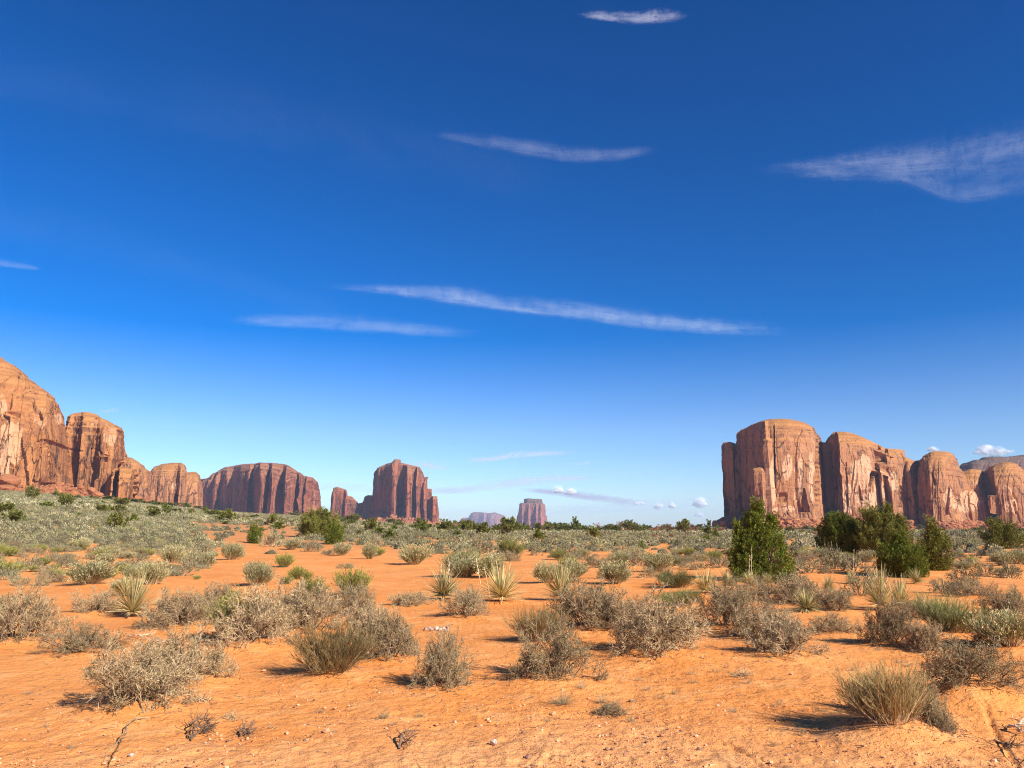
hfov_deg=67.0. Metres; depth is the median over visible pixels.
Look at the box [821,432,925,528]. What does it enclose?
sandstone ridge
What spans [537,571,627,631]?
twiggy shrub
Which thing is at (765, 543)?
juniper tree
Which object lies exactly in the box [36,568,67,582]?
twiggy shrub
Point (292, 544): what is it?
rabbitbrush
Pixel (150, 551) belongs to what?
snakeweed
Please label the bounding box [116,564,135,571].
snakeweed
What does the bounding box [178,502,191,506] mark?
juniper bush
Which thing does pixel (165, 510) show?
juniper tree
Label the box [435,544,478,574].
rabbitbrush
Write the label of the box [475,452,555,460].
cloud
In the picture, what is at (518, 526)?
juniper tree
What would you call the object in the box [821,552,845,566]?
rabbitbrush
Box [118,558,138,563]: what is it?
sagebrush
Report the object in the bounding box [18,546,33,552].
sagebrush
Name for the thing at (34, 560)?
sagebrush
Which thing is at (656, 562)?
rabbitbrush
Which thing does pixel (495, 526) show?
juniper bush
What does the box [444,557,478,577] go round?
rabbitbrush
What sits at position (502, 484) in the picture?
cloud
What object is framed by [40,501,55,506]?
juniper bush
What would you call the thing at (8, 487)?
boulder
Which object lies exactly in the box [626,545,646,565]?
sagebrush
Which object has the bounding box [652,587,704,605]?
broom shrub
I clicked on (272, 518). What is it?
juniper tree
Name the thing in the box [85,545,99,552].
sagebrush
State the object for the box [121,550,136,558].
rabbitbrush
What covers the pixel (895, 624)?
twiggy shrub
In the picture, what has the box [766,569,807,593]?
sagebrush
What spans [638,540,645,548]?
juniper bush
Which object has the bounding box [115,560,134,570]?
rabbitbrush
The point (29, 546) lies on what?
rabbitbrush
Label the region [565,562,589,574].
rabbitbrush
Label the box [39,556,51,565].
snakeweed
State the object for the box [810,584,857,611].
twiggy shrub
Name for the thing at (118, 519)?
juniper tree
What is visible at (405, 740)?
dead branch
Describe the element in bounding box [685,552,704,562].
sagebrush
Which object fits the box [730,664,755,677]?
seedling shrub
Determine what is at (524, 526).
juniper bush
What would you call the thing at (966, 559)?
sagebrush
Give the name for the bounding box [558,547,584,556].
sagebrush
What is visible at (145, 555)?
sagebrush
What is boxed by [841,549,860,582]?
yucca
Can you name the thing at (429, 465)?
cloud
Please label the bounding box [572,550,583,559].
sagebrush
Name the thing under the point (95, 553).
snakeweed
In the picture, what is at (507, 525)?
juniper tree
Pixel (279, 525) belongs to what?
juniper bush
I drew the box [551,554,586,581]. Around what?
rabbitbrush
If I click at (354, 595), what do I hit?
twiggy shrub
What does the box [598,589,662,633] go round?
twiggy shrub
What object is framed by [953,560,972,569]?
rabbitbrush
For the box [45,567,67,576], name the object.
snakeweed
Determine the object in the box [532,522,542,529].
juniper tree
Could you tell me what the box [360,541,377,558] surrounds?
rabbitbrush
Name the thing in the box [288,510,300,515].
juniper bush
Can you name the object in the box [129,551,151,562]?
sagebrush
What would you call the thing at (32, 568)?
snakeweed
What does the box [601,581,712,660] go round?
twiggy shrub
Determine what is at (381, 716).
seedling shrub
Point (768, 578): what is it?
yucca
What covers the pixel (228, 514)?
juniper tree
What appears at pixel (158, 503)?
juniper bush
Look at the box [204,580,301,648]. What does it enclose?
twiggy shrub
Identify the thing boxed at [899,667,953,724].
twiggy shrub
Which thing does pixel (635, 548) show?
rabbitbrush
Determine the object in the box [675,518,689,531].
juniper tree
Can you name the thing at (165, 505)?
juniper bush
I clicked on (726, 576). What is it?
yucca
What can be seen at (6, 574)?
sagebrush
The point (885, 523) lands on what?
juniper tree
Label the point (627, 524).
juniper tree
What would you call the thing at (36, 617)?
twiggy shrub
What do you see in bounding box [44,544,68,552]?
sagebrush
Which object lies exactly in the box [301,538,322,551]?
sagebrush
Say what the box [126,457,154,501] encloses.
sandstone dome
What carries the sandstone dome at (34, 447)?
on the ground
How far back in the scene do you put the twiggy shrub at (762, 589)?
16.85 m
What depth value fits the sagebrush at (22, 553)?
36.65 m
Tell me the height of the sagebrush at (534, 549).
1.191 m
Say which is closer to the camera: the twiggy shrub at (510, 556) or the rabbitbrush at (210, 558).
the rabbitbrush at (210, 558)
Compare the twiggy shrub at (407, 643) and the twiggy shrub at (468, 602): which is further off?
the twiggy shrub at (468, 602)
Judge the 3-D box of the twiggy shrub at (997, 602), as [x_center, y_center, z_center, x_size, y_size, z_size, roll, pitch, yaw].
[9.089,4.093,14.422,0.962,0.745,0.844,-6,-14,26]
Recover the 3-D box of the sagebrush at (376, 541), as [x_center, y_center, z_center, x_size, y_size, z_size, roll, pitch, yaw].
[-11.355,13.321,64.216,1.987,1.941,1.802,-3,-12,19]
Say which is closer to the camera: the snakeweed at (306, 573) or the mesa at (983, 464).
the snakeweed at (306, 573)
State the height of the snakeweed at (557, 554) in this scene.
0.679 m
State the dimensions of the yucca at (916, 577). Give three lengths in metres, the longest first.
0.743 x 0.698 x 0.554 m
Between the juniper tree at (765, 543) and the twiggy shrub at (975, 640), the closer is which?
the twiggy shrub at (975, 640)
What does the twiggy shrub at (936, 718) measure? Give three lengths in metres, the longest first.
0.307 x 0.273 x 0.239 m
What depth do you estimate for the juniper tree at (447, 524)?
181.87 m
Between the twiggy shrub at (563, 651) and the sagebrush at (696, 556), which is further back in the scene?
the sagebrush at (696, 556)
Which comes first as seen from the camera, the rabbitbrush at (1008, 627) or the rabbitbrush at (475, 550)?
the rabbitbrush at (1008, 627)
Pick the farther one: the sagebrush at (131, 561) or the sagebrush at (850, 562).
the sagebrush at (131, 561)
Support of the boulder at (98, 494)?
on the ground
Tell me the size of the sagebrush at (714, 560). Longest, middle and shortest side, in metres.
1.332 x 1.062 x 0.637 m
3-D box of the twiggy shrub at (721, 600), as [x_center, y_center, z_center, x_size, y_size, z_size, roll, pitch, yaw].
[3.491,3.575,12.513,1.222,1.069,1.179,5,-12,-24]
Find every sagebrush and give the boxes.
[0,565,22,579]
[8,575,31,585]
[9,558,25,572]
[11,549,29,556]
[16,554,43,569]
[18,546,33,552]
[25,559,44,568]
[34,551,48,554]
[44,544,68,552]
[44,551,61,561]
[61,555,83,567]
[71,546,83,551]
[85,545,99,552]
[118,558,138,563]
[123,543,131,549]
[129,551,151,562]
[134,552,151,558]
[167,561,177,570]
[167,567,183,575]
[172,567,193,575]
[174,559,201,570]
[179,552,211,567]
[187,546,200,556]
[189,540,216,553]
[194,564,211,568]
[258,528,288,546]
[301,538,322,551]
[323,548,334,554]
[336,563,349,568]
[363,533,385,546]
[464,532,497,553]
[530,543,543,555]
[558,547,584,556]
[560,551,578,559]
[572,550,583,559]
[581,554,596,565]
[609,544,630,555]
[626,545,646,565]
[636,565,657,577]
[655,566,673,584]
[677,556,692,565]
[678,561,689,567]
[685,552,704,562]
[688,559,704,569]
[701,555,729,567]
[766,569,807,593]
[791,557,835,573]
[819,541,852,568]
[836,551,868,572]
[841,572,877,595]
[860,565,889,582]
[927,577,960,593]
[941,582,968,597]
[945,565,978,584]
[953,550,967,558]
[957,555,973,564]
[968,551,981,558]
[972,560,1002,575]
[995,556,1023,578]
[1008,582,1023,610]
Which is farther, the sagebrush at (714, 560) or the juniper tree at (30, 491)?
the juniper tree at (30, 491)
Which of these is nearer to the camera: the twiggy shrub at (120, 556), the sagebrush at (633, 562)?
the sagebrush at (633, 562)
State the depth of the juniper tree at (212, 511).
236.37 m
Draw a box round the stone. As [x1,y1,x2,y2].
[490,739,496,744]
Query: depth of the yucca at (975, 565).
29.99 m
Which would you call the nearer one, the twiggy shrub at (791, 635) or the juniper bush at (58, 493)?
the twiggy shrub at (791, 635)
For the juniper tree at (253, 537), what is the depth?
67.66 m
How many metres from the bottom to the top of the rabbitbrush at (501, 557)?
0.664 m
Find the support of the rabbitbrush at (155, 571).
on the ground
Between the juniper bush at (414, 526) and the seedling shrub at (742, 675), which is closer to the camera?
the seedling shrub at (742, 675)
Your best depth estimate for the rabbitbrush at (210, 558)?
31.04 m
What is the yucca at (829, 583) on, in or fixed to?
on the ground
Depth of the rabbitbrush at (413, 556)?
34.03 m
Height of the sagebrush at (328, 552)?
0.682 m
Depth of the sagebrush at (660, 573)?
21.19 m
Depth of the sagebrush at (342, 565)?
31.50 m
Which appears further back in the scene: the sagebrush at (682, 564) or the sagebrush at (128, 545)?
the sagebrush at (128, 545)
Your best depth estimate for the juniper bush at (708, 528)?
139.91 m
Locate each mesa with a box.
[201,462,321,514]
[459,512,503,527]
[959,455,1023,471]
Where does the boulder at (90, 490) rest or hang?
on the ground
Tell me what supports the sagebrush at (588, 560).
on the ground
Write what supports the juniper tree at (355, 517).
on the ground
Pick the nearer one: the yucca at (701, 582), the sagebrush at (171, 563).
the yucca at (701, 582)
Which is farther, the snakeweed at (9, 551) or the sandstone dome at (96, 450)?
the sandstone dome at (96, 450)
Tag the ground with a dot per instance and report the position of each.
(368, 745)
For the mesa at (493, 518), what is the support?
on the ground
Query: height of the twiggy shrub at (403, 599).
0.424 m
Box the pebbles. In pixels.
[0,650,1023,767]
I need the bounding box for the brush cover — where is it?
[0,490,1023,576]
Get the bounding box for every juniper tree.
[0,501,14,512]
[1,508,26,521]
[25,485,40,497]
[58,493,74,504]
[95,502,109,511]
[107,511,128,527]
[113,497,129,504]
[115,504,126,511]
[148,508,160,515]
[161,508,171,513]
[205,509,216,514]
[218,508,235,519]
[246,520,263,543]
[267,513,280,523]
[297,506,342,536]
[323,521,345,544]
[345,513,360,520]
[365,518,380,529]
[386,518,398,522]
[394,521,404,525]
[413,517,427,524]
[435,519,454,529]
[460,519,472,530]
[472,521,478,530]
[476,521,490,532]
[500,516,515,533]
[515,522,521,530]
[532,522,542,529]
[544,524,553,530]
[585,525,600,536]
[621,519,638,529]
[630,524,641,530]
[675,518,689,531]
[725,495,796,581]
[785,526,795,530]
[813,510,861,554]
[854,501,914,552]
[872,529,930,578]
[916,513,954,570]
[975,516,1023,548]
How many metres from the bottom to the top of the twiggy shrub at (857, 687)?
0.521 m
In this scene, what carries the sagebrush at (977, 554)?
on the ground
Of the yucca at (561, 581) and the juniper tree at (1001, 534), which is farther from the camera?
the juniper tree at (1001, 534)
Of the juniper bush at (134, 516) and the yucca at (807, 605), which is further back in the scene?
the juniper bush at (134, 516)
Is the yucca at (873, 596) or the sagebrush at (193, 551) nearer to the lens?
the yucca at (873, 596)
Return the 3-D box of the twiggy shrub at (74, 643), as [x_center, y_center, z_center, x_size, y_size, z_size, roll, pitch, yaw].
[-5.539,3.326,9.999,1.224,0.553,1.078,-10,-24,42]
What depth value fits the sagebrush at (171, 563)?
28.70 m
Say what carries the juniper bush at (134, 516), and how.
on the ground
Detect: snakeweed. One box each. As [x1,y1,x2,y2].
[0,543,7,549]
[0,546,21,555]
[0,558,29,575]
[27,564,40,571]
[33,544,49,549]
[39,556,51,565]
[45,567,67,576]
[92,547,112,559]
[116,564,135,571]
[141,547,155,555]
[270,551,296,566]
[281,575,293,583]
[285,564,306,579]
[295,574,329,596]
[300,569,314,578]
[331,565,374,591]
[376,547,385,555]
[495,536,525,554]
[549,547,567,559]
[557,555,576,566]
[681,546,695,555]
[706,549,722,558]
[964,555,977,562]
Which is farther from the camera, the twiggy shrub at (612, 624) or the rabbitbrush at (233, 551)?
the rabbitbrush at (233, 551)
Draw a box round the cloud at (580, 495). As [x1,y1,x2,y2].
[532,489,629,502]
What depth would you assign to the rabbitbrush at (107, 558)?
32.60 m
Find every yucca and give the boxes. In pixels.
[107,567,157,617]
[113,572,137,593]
[422,559,469,600]
[476,559,530,603]
[539,557,580,598]
[685,564,724,591]
[714,569,742,586]
[739,547,762,586]
[763,573,772,582]
[786,588,825,613]
[819,574,838,591]
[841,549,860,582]
[858,563,898,610]
[884,573,917,605]
[903,566,927,583]
[971,556,981,568]
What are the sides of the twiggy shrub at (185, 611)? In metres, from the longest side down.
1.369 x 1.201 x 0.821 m
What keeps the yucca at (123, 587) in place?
on the ground
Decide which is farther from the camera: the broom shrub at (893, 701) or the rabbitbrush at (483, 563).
the rabbitbrush at (483, 563)
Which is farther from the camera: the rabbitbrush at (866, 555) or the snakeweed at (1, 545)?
the snakeweed at (1, 545)
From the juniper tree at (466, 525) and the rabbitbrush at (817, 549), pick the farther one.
the juniper tree at (466, 525)
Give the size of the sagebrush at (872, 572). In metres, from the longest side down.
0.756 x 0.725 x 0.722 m
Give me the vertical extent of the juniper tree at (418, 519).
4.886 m
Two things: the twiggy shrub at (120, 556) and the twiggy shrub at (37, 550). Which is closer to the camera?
the twiggy shrub at (120, 556)
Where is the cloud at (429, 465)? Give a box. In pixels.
[412,463,446,468]
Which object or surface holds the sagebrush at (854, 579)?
on the ground
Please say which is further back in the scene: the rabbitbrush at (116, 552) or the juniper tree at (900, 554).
the rabbitbrush at (116, 552)
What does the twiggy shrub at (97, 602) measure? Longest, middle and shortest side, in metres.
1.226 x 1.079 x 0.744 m
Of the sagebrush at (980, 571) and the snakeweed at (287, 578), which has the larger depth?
the sagebrush at (980, 571)
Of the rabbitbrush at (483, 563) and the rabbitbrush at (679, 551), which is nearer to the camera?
the rabbitbrush at (483, 563)
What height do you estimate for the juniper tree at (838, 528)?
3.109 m
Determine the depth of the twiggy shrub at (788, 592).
16.07 m
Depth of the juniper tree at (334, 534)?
70.81 m
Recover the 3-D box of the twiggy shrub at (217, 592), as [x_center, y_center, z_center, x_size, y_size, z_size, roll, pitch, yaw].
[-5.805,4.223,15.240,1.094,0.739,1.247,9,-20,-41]
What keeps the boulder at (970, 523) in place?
on the sandstone butte at (949, 497)
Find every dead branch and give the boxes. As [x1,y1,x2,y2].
[127,629,168,641]
[395,725,417,747]
[917,704,943,743]
[993,731,1023,764]
[1007,715,1023,732]
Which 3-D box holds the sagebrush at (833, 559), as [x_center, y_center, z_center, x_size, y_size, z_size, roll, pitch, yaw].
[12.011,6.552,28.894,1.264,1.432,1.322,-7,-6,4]
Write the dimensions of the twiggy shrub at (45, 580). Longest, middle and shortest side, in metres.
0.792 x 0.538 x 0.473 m
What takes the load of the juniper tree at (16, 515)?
on the ground
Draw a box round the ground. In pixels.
[0,521,1023,767]
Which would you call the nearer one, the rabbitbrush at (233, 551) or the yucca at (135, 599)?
the yucca at (135, 599)
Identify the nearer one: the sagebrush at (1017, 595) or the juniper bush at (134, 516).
the sagebrush at (1017, 595)
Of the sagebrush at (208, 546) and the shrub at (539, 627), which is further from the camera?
the sagebrush at (208, 546)
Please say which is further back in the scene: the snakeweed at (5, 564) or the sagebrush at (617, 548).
the sagebrush at (617, 548)
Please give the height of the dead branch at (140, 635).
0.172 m
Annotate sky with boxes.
[0,0,1023,527]
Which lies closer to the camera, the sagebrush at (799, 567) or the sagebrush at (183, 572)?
the sagebrush at (183, 572)
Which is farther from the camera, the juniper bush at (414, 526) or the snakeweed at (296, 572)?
the juniper bush at (414, 526)
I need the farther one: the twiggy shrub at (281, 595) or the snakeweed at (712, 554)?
the snakeweed at (712, 554)
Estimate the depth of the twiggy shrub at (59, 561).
31.44 m
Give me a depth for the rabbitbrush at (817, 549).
41.44 m
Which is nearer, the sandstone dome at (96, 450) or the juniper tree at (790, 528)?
the juniper tree at (790, 528)
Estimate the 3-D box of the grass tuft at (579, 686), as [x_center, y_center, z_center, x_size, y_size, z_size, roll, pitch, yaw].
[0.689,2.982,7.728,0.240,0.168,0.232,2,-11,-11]
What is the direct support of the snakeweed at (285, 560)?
on the ground
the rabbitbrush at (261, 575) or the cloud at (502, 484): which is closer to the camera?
the rabbitbrush at (261, 575)
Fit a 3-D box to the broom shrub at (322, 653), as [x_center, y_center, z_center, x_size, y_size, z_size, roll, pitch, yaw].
[-1.974,2.849,8.471,1.251,0.617,1.069,2,0,15]
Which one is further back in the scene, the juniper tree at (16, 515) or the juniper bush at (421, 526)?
the juniper bush at (421, 526)
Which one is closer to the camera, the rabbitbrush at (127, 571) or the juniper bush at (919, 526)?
the rabbitbrush at (127, 571)
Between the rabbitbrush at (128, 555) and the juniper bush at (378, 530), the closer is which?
the rabbitbrush at (128, 555)
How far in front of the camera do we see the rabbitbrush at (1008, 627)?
10.21 m
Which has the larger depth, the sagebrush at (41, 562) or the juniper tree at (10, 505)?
the juniper tree at (10, 505)
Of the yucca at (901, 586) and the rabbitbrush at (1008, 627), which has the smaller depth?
the rabbitbrush at (1008, 627)
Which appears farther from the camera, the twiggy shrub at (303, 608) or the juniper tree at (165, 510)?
the juniper tree at (165, 510)
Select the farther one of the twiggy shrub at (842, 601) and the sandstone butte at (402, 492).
the sandstone butte at (402, 492)
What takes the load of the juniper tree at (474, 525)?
on the ground
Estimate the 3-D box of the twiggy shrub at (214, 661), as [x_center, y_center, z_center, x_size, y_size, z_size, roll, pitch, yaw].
[-3.424,2.923,8.163,1.026,0.871,1.165,-13,-8,38]
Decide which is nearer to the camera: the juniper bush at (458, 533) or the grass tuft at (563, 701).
the grass tuft at (563, 701)
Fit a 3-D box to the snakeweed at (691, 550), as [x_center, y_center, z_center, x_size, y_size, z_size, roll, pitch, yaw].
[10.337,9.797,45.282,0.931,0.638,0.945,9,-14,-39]
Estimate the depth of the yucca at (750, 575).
21.08 m
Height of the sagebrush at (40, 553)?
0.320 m
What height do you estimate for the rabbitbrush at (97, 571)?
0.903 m
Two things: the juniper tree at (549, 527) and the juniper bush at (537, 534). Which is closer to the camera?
the juniper bush at (537, 534)
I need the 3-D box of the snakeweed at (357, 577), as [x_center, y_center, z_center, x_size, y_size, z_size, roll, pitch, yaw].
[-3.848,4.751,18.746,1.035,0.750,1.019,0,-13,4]
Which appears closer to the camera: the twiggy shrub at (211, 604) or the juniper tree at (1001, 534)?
the twiggy shrub at (211, 604)
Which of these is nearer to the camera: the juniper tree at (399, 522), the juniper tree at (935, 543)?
the juniper tree at (935, 543)
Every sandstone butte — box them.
[330,459,440,524]
[516,498,546,527]
[711,419,828,529]
[917,451,992,528]
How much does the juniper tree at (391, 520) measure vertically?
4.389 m
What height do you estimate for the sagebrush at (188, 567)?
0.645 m
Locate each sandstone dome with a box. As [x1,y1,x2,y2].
[0,357,89,495]
[65,412,148,501]
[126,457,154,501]
[151,463,202,507]
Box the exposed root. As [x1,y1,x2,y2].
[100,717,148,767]
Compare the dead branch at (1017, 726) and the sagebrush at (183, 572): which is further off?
the sagebrush at (183, 572)
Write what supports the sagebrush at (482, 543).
on the ground
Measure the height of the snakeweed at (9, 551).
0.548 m
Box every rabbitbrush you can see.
[20,543,40,550]
[61,554,119,584]
[67,536,91,549]
[93,545,120,556]
[93,552,118,563]
[107,576,144,591]
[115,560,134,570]
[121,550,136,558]
[121,564,141,578]
[131,546,151,555]
[134,554,171,584]
[161,541,190,562]
[185,549,217,567]
[219,539,246,559]
[240,557,276,585]
[281,537,302,549]
[331,541,352,554]
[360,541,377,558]
[397,542,433,564]
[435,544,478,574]
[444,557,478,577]
[464,547,481,553]
[469,548,506,576]
[484,552,505,559]
[530,559,557,582]
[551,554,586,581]
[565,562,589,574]
[570,546,592,556]
[596,556,635,583]
[605,549,629,563]
[627,546,641,551]
[638,549,675,571]
[670,547,684,555]
[671,555,682,565]
[797,550,811,554]
[806,545,825,557]
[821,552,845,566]
[854,547,876,561]
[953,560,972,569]
[957,600,1023,646]
[989,550,1015,565]
[993,565,1014,573]
[1002,548,1023,563]
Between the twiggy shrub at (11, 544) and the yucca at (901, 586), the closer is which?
the yucca at (901, 586)
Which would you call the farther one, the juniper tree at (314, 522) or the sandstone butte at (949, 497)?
the sandstone butte at (949, 497)
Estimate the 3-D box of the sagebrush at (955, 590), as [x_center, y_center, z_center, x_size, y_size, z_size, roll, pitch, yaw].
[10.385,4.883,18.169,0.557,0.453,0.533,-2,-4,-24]
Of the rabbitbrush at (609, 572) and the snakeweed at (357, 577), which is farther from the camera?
the rabbitbrush at (609, 572)
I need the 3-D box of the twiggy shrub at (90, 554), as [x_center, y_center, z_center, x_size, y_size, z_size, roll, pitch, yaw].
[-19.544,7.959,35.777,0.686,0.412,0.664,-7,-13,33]
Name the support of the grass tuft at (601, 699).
on the ground
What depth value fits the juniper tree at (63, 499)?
142.41 m
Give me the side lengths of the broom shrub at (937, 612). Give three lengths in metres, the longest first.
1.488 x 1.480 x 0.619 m
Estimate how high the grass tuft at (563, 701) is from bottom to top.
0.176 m
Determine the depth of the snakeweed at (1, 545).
37.83 m
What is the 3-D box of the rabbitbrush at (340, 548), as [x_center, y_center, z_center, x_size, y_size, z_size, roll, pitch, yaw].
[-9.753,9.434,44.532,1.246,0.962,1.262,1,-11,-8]
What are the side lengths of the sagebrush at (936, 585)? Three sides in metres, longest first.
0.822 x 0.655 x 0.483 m
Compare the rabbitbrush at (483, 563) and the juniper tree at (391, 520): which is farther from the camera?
the juniper tree at (391, 520)
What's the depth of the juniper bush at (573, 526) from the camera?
300.47 m
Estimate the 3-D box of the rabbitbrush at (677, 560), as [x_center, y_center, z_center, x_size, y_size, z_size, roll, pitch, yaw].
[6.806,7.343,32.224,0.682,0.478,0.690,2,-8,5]
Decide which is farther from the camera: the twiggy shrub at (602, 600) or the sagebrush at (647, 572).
the sagebrush at (647, 572)
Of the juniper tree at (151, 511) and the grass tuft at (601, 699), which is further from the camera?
the juniper tree at (151, 511)
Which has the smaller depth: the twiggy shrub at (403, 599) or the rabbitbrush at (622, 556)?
the twiggy shrub at (403, 599)
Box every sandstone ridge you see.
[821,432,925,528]
[964,462,1023,528]
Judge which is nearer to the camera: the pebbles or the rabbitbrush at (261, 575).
the pebbles
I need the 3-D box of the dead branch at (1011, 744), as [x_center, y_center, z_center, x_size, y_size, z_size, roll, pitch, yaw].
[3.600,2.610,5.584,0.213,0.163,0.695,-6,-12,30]
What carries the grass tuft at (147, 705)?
on the ground
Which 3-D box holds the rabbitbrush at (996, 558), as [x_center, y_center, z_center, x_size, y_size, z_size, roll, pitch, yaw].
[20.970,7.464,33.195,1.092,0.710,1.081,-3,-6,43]
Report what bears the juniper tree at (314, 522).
on the ground
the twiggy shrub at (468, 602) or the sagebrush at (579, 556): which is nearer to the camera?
the twiggy shrub at (468, 602)
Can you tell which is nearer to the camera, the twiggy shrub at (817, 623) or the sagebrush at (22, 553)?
the twiggy shrub at (817, 623)
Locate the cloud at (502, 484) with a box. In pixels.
[434,476,581,492]
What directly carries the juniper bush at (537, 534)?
on the ground
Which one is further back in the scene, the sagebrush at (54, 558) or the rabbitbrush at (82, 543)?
the rabbitbrush at (82, 543)
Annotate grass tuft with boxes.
[102,683,157,713]
[543,687,583,705]
[572,674,589,689]
[596,689,608,702]
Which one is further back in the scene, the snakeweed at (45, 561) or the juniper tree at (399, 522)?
the juniper tree at (399, 522)
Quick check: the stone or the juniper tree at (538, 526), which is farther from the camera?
the juniper tree at (538, 526)
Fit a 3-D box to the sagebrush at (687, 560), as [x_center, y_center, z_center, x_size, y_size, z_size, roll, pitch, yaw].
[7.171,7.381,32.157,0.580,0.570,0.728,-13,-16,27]
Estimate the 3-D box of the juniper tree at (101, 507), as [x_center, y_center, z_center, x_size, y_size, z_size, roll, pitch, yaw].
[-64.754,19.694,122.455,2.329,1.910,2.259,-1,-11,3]
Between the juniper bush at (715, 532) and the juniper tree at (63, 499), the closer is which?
the juniper bush at (715, 532)
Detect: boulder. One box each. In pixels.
[0,474,20,486]
[0,485,15,490]
[87,487,95,493]
[92,492,103,496]
[719,520,726,526]
[965,522,974,525]
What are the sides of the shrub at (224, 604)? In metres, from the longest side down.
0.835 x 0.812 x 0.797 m
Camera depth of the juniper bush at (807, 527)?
500.14 m
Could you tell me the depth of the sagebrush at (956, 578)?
21.59 m
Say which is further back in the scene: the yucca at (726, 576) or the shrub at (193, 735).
the yucca at (726, 576)
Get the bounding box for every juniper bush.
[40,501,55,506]
[52,490,66,495]
[98,495,114,499]
[129,513,138,520]
[130,499,145,502]
[152,501,164,505]
[161,503,172,508]
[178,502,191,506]
[270,522,285,528]
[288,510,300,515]
[371,527,385,532]
[382,528,397,537]
[408,523,417,527]
[416,521,428,530]
[452,530,461,535]
[491,523,502,530]
[516,521,530,529]
[530,528,545,540]
[558,524,569,530]
[568,516,582,529]
[577,526,592,530]
[608,524,621,530]
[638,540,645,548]
[703,519,712,534]
[712,527,718,536]
[797,525,814,528]
[914,524,923,528]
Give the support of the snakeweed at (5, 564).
on the ground
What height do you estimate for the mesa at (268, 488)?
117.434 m
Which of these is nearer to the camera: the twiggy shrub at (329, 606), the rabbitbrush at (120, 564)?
the twiggy shrub at (329, 606)
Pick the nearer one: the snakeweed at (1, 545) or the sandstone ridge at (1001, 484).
the snakeweed at (1, 545)
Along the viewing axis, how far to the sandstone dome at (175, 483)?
758.78 m
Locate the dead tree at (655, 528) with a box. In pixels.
[649,526,661,530]
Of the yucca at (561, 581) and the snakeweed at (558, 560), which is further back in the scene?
the snakeweed at (558, 560)
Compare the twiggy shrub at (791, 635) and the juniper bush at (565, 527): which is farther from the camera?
the juniper bush at (565, 527)
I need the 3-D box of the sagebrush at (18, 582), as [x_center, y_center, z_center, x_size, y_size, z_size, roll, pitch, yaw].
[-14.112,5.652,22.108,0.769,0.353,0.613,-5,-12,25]
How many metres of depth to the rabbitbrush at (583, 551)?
43.00 m
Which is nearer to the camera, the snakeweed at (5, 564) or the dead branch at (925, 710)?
the dead branch at (925, 710)
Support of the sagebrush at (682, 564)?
on the ground
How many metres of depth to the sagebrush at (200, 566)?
29.73 m
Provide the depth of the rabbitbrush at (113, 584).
18.83 m
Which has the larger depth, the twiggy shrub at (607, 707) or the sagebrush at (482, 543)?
the sagebrush at (482, 543)
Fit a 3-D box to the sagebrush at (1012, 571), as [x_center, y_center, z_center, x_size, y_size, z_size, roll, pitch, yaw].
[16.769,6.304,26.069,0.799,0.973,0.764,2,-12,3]
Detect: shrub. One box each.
[0,577,78,643]
[4,539,24,547]
[30,547,43,552]
[33,564,59,574]
[33,618,132,656]
[35,568,51,585]
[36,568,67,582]
[50,553,80,565]
[69,585,127,616]
[79,630,219,714]
[81,552,96,558]
[117,551,136,557]
[122,618,240,686]
[131,586,214,631]
[190,591,220,620]
[192,580,241,607]
[203,582,256,634]
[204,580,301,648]
[222,708,244,720]
[259,588,315,620]
[261,574,343,635]
[284,614,384,675]
[313,592,343,617]
[325,578,376,616]
[340,598,394,641]
[353,603,420,662]
[376,708,389,719]
[386,589,435,607]
[396,622,421,653]
[407,624,475,691]
[435,583,491,617]
[502,601,573,641]
[503,550,522,561]
[504,610,608,681]
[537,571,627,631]
[590,555,613,567]
[594,701,626,718]
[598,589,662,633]
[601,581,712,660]
[652,566,699,587]
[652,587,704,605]
[683,575,762,630]
[721,591,808,640]
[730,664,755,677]
[733,574,783,600]
[739,608,830,659]
[774,570,822,605]
[794,550,818,559]
[800,555,810,560]
[809,611,862,634]
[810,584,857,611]
[827,651,943,726]
[844,668,887,712]
[855,588,916,646]
[894,596,932,619]
[899,616,945,652]
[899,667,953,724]
[902,588,1000,633]
[914,629,1023,696]
[928,703,958,733]
[944,574,997,596]
[969,629,991,645]
[971,584,1023,616]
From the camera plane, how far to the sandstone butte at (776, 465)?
579.49 m
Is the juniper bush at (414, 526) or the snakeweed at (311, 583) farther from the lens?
the juniper bush at (414, 526)
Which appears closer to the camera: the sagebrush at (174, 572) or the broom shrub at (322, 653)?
the broom shrub at (322, 653)
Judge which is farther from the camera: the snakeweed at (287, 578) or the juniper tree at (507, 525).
the juniper tree at (507, 525)
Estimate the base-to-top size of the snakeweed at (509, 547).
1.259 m
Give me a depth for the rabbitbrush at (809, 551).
40.53 m
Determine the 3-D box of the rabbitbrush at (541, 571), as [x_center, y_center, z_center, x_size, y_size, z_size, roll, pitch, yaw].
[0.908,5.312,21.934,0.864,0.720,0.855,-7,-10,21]
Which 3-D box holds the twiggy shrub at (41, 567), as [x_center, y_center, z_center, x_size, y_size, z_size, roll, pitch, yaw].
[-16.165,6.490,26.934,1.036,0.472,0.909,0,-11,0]
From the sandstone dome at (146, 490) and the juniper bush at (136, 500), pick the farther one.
the sandstone dome at (146, 490)
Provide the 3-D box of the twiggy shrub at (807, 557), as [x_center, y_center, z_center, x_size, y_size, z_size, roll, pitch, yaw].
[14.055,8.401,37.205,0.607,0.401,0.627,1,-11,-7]
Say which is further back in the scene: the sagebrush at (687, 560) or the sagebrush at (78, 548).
the sagebrush at (78, 548)

